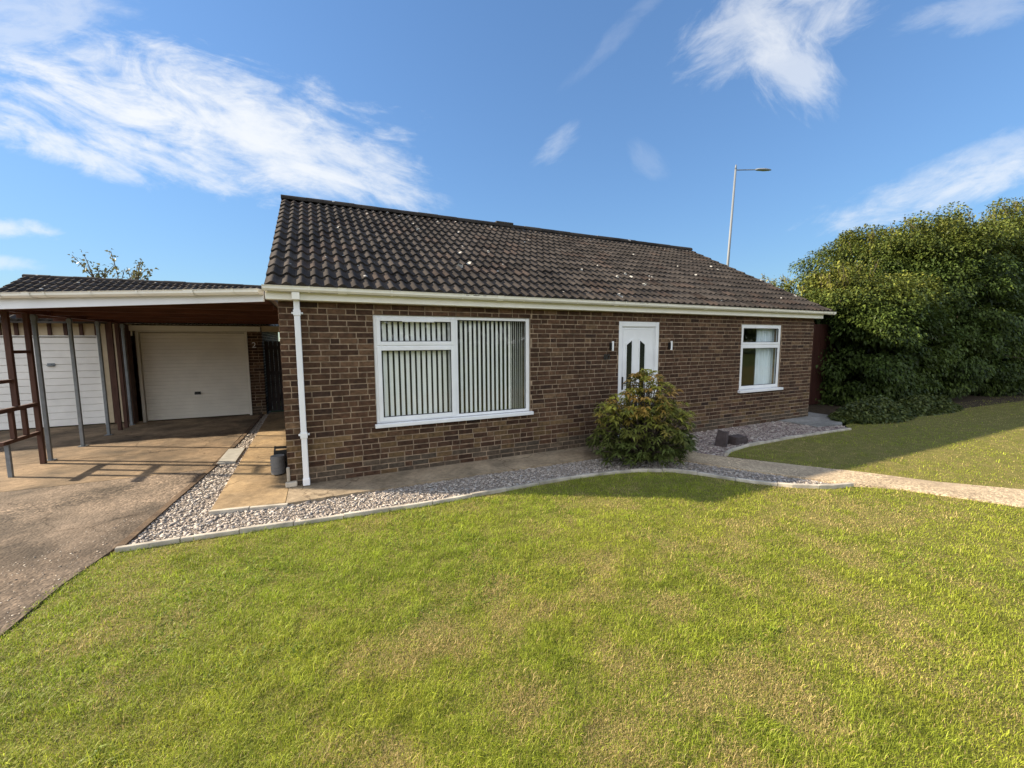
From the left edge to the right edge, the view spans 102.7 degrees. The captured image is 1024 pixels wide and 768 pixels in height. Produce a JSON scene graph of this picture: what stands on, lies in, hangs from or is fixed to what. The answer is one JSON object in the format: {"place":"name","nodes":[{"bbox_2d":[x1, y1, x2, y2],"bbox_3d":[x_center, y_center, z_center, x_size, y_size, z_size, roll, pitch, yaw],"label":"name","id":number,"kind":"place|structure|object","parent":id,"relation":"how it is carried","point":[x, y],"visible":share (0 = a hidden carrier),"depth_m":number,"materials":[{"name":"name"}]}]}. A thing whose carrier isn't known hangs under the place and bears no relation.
{"place":"outdoors","nodes":[
{"label":"outdoors","id":0,"kind":"place"},
{"bbox_2d":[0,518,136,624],"bbox_3d":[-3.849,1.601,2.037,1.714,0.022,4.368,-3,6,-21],"label":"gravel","id":1,"kind":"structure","parent":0,"point":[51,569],"depth_m":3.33,"materials":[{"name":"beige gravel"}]},
{"bbox_2d":[0,469,206,638],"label":"driveway","id":2,"kind":"structure","parent":0,"point":[36,523],"depth_m":4.04,"materials":[{"name":"beige concrete"}]},
{"bbox_2d":[0,445,231,491],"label":"driveway","id":3,"kind":"structure","parent":0,"point":[54,473],"depth_m":5.96,"materials":[{"name":"concrete"}]},
{"bbox_2d":[0,311,46,477],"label":"trellis frame","id":4,"kind":"object","parent":3,"relation":"on","point":[10,352],"visible":1,"depth_m":5.75,"materials":[{"name":"brown wood"}]},
{"bbox_2d":[0,428,247,465],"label":"driveway","id":5,"kind":"structure","parent":0,"point":[94,449],"depth_m":7.25,"materials":[{"name":"concrete"}]},
{"bbox_2d":[0,414,260,447],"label":"driveway","id":6,"kind":"structure","parent":0,"point":[65,434],"depth_m":8.73,"materials":[{"name":"concrete"}]},
{"bbox_2d":[0,288,278,460],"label":"carport","id":7,"kind":"object","parent":6,"relation":"on","point":[228,306],"visible":0.91,"depth_m":6.28,"materials":[{"name":"wood"}]},
{"bbox_2d":[211,467,288,509],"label":"path","id":8,"kind":"structure","parent":0,"point":[255,487],"depth_m":5.01,"materials":[{"name":"concrete"}]},
{"bbox_2d":[270,446,287,474],"bbox_3d":[-3.188,1.050,5.634,0.224,0.365,0.264,-3,6,-25],"label":"hose reel","id":9,"kind":"object","parent":8,"relation":"on","point":[278,462],"visible":0.97,"depth_m":5.54,"materials":[{"name":"grey plastic"}]},
{"bbox_2d":[235,445,286,470],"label":"path","id":10,"kind":"structure","parent":0,"point":[257,457],"depth_m":6.38,"materials":[{"name":"concrete"}]},
{"bbox_2d":[249,430,285,447],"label":"path","id":11,"kind":"structure","parent":0,"point":[268,438],"depth_m":7.66,"materials":[{"name":"concrete"}]},
{"bbox_2d":[258,419,284,431],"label":"path","id":12,"kind":"structure","parent":0,"point":[272,425],"depth_m":8.98,"materials":[{"name":"concrete"}]},
{"bbox_2d":[265,412,284,420],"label":"path","id":13,"kind":"structure","parent":0,"point":[275,416],"depth_m":10.11,"materials":[{"name":"concrete"}]},
{"bbox_2d":[1,404,848,430],"bbox_3d":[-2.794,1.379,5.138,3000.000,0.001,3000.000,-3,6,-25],"label":"ground","id":14,"kind":"structure","parent":0,"point":[140,415],"depth_m":10.81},
{"bbox_2d":[67,248,158,279],"bbox_3d":[-13.400,-2.073,13.914,2.761,5.181,2.462,-3,6,-25],"label":"tree","id":15,"kind":"object","parent":14,"relation":"on","point":[136,275],"visible":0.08,"depth_m":13.93,"materials":[{"name":"green plant"}]},
{"bbox_2d":[0,274,279,430],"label":"garage block","id":16,"kind":"structure","parent":14,"relation":"on","point":[188,370],"depth_m":9.65,"materials":[{"name":"brick"}]},
{"bbox_2d":[0,337,104,429],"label":"garage door","id":17,"kind":"structure","parent":16,"relation":"in","point":[55,351],"depth_m":8.91,"materials":[{"name":"white paint"}]},
{"bbox_2d":[140,333,249,420],"bbox_3d":[-7.589,-0.200,9.884,2.020,2.040,0.110,-3,6,-25],"label":"garage door","id":18,"kind":"structure","parent":16,"relation":"in","point":[186,375],"depth_m":9.86,"materials":[{"name":"beige paint"}]},
{"bbox_2d":[261,326,278,331],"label":"cross beam","id":19,"kind":"structure","parent":16,"relation":"attached to","point":[269,328],"depth_m":10.36,"materials":[{"name":"brown wood"}]},
{"bbox_2d":[264,341,283,410],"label":"side gate","id":20,"kind":"structure","parent":16,"relation":"attached to","point":[274,395],"depth_m":10.68,"materials":[{"name":"brown wood"}]},
{"bbox_2d":[114,414,263,552],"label":"kerb","id":21,"kind":"structure","parent":14,"relation":"on","point":[134,534],"depth_m":4.66,"materials":[{"name":"concrete"}]},
{"bbox_2d":[115,468,853,552],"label":"kerb","id":22,"kind":"structure","parent":14,"relation":"on","point":[168,541],"depth_m":4.58,"materials":[{"name":"concrete"}]},
{"bbox_2d":[261,194,836,487],"bbox_3d":[0.556,-1.635,10.800,11.407,4.865,8.383,-3,6,-25],"label":"bungalow","id":23,"kind":"object","parent":14,"relation":"on","point":[601,318],"visible":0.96,"depth_m":6.81,"materials":[{"name":"brick"}]},
{"bbox_2d":[382,322,450,416],"bbox_3d":[-1.351,-0.238,5.807,1.070,1.490,0.055,-3,6,-25],"label":"vertical blind","id":24,"kind":"object","parent":23,"relation":"attached to","point":[413,370],"visible":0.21,"depth_m":5.81,"materials":[{"name":"white fabric"}]},
{"bbox_2d":[373,315,533,428],"bbox_3d":[-0.772,-0.216,5.964,2.392,1.508,0.150,-3,6,-25],"label":"window","id":25,"kind":"structure","parent":23,"relation":"in","point":[452,345],"depth_m":5.83,"materials":[{"name":"white plastic"}]},
{"bbox_2d":[460,321,521,412],"bbox_3d":[-0.319,-0.292,6.288,1.150,1.490,0.077,-3,6,-25],"label":"vertical blind","id":26,"kind":"object","parent":23,"relation":"attached to","point":[479,363],"visible":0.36,"depth_m":6.28,"materials":[{"name":"white fabric"}]},
{"bbox_2d":[618,321,658,442],"bbox_3d":[2.284,-0.035,7.432,0.930,2.164,0.125,-3,6,-25],"label":"door","id":27,"kind":"structure","parent":23,"relation":"in","point":[638,341],"depth_m":7.37,"materials":[{"name":"white plastic"}]},
{"bbox_2d":[738,324,782,392],"bbox_3d":[5.367,-0.558,8.834,1.435,1.429,0.160,-3,6,-25],"label":"window","id":28,"kind":"structure","parent":23,"relation":"in","point":[744,345],"depth_m":8.84,"materials":[{"name":"white plastic"}]},
{"bbox_2d":[753,329,773,388],"bbox_3d":[5.646,-0.560,9.160,0.620,1.690,0.072,-3,6,-25],"label":"curtain","id":29,"kind":"object","parent":23,"relation":"hanging from","point":[763,363],"visible":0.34,"depth_m":9.13,"materials":[{"name":"fabric"}]},
{"bbox_2d":[726,165,770,266],"bbox_3d":[11.348,-5.405,20.112,2.191,10.217,0.260,0,6,1],"label":"street lamp","id":30,"kind":"object","parent":14,"relation":"on","point":[732,209],"visible":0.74,"depth_m":19.74,"materials":[{"name":"metal"}]},
{"bbox_2d":[759,273,797,291],"bbox_3d":[17.374,-3.949,25.497,5.744,6.282,4.947,-1,6,-11],"label":"tree","id":31,"kind":"object","parent":14,"relation":"on","point":[764,278],"visible":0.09,"depth_m":24.88,"materials":[{"name":"green plant"}]},
{"bbox_2d":[725,428,850,455],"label":"kerb","id":32,"kind":"structure","parent":14,"relation":"on","point":[728,452],"depth_m":7.41,"materials":[{"name":"concrete"}]},
{"bbox_2d":[914,197,1023,389],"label":"hedge tree","id":33,"kind":"object","parent":14,"relation":"on","point":[1017,214],"visible":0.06,"depth_m":15.10,"materials":[{"name":"green plant"}]},
{"bbox_2d":[286,446,611,505],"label":"path","id":34,"kind":"structure","parent":0,"point":[317,491],"depth_m":5.55,"materials":[{"name":"beige concrete"}]},
{"bbox_2d":[128,415,833,544],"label":"gravel","id":35,"kind":"structure","parent":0,"point":[208,520],"depth_m":4.94,"materials":[{"name":"grey gravel"}]},
{"bbox_2d":[216,447,245,464],"bbox_3d":[-4.514,1.162,6.607,0.245,0.042,0.950,-3,6,-25],"label":"slab","id":36,"kind":"object","parent":35,"relation":"on","point":[233,455],"visible":0.89,"depth_m":6.50,"materials":[{"name":"grey concrete"}]},
{"bbox_2d":[208,503,287,515],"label":"kerb","id":37,"kind":"structure","parent":35,"relation":"on","point":[247,508],"depth_m":4.44,"materials":[{"name":"concrete"}]},
{"bbox_2d":[585,369,698,468],"bbox_3d":[2.012,0.459,6.189,1.987,1.413,1.547,-3,6,-25],"label":"garden shrub","id":38,"kind":"object","parent":35,"relation":"on","point":[643,433],"visible":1,"depth_m":5.97,"materials":[{"name":"green plant"}]},
{"bbox_2d":[0,469,1023,767],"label":"lawn","id":39,"kind":"structure","parent":0,"point":[846,502],"depth_m":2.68,"materials":[{"name":"green plant"}]},
{"bbox_2d":[0,0,1023,340],"label":"sky","id":40,"kind":"structure","parent":0,"point":[170,135],"materials":[{"name":"blue"}]},
{"bbox_2d":[667,421,846,456],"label":"gravel","id":41,"kind":"structure","parent":0,"point":[755,433],"depth_m":8.06,"materials":[{"name":"grey gravel"}]},
{"bbox_2d":[715,429,728,446],"bbox_3d":[3.626,0.942,7.070,0.179,0.292,0.118,5,-12,45],"label":"rock","id":42,"kind":"object","parent":41,"relation":"on","point":[721,439],"visible":0.83,"depth_m":7.03,"materials":[{"name":"stone"}]},
{"bbox_2d":[728,434,747,444],"bbox_3d":[3.979,0.980,7.242,0.410,0.163,0.184,-4,11,-33],"label":"rock","id":43,"kind":"object","parent":41,"relation":"on","point":[736,439],"visible":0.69,"depth_m":7.15,"materials":[{"name":"stone"}]},
{"bbox_2d":[594,445,1023,507],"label":"path","id":44,"kind":"structure","parent":0,"point":[1005,496],"depth_m":5.26,"materials":[{"name":"beige concrete"}]},
{"bbox_2d":[779,412,842,426],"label":"path","id":45,"kind":"structure","parent":0,"point":[816,419],"depth_m":9.11,"materials":[{"name":"grey gravel"}]},
{"bbox_2d":[727,396,1023,488],"bbox_3d":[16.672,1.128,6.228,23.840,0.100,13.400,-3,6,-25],"label":"lawn","id":46,"kind":"structure","parent":0,"point":[928,455],"depth_m":6.80,"materials":[{"name":"green plant"}]},
{"bbox_2d":[808,390,1023,415],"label":"soil","id":47,"kind":"structure","parent":0,"point":[826,409],"depth_m":11.88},
{"bbox_2d":[809,322,846,404],"bbox_3d":[8.319,-0.551,11.400,3.785,2.300,0.130,-3,6,-25],"label":"fence","id":48,"kind":"object","parent":47,"relation":"on","point":[820,335],"visible":0.16,"depth_m":11.44,"materials":[{"name":"brown wood"}]},
{"bbox_2d":[771,258,968,405],"bbox_3d":[10.332,-1.466,12.397,5.453,4.603,4.186,-3,6,-25],"label":"hedge tree","id":49,"kind":"object","parent":47,"relation":"on","point":[893,321],"visible":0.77,"depth_m":11.02,"materials":[{"name":"green plant"}]},
{"bbox_2d":[826,394,916,424],"bbox_3d":[8.463,0.561,9.588,2.852,0.644,1.269,-3,6,-25],"label":"ivy shrub","id":50,"kind":"object","parent":47,"relation":"on","point":[869,409],"visible":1,"depth_m":9.18,"materials":[{"name":"green plant"}]},
{"bbox_2d":[786,201,1023,399],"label":"hedge tree","id":51,"kind":"object","parent":47,"relation":"on","point":[969,283],"visible":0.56,"depth_m":12.41,"materials":[{"name":"green plant"}]},
{"bbox_2d":[895,392,963,415],"bbox_3d":[10.569,0.512,10.541,3.279,0.533,1.146,-3,6,-25],"label":"bramble shrub","id":52,"kind":"object","parent":47,"relation":"on","point":[923,405],"visible":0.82,"depth_m":10.15,"materials":[{"name":"green plant"}]}
]}

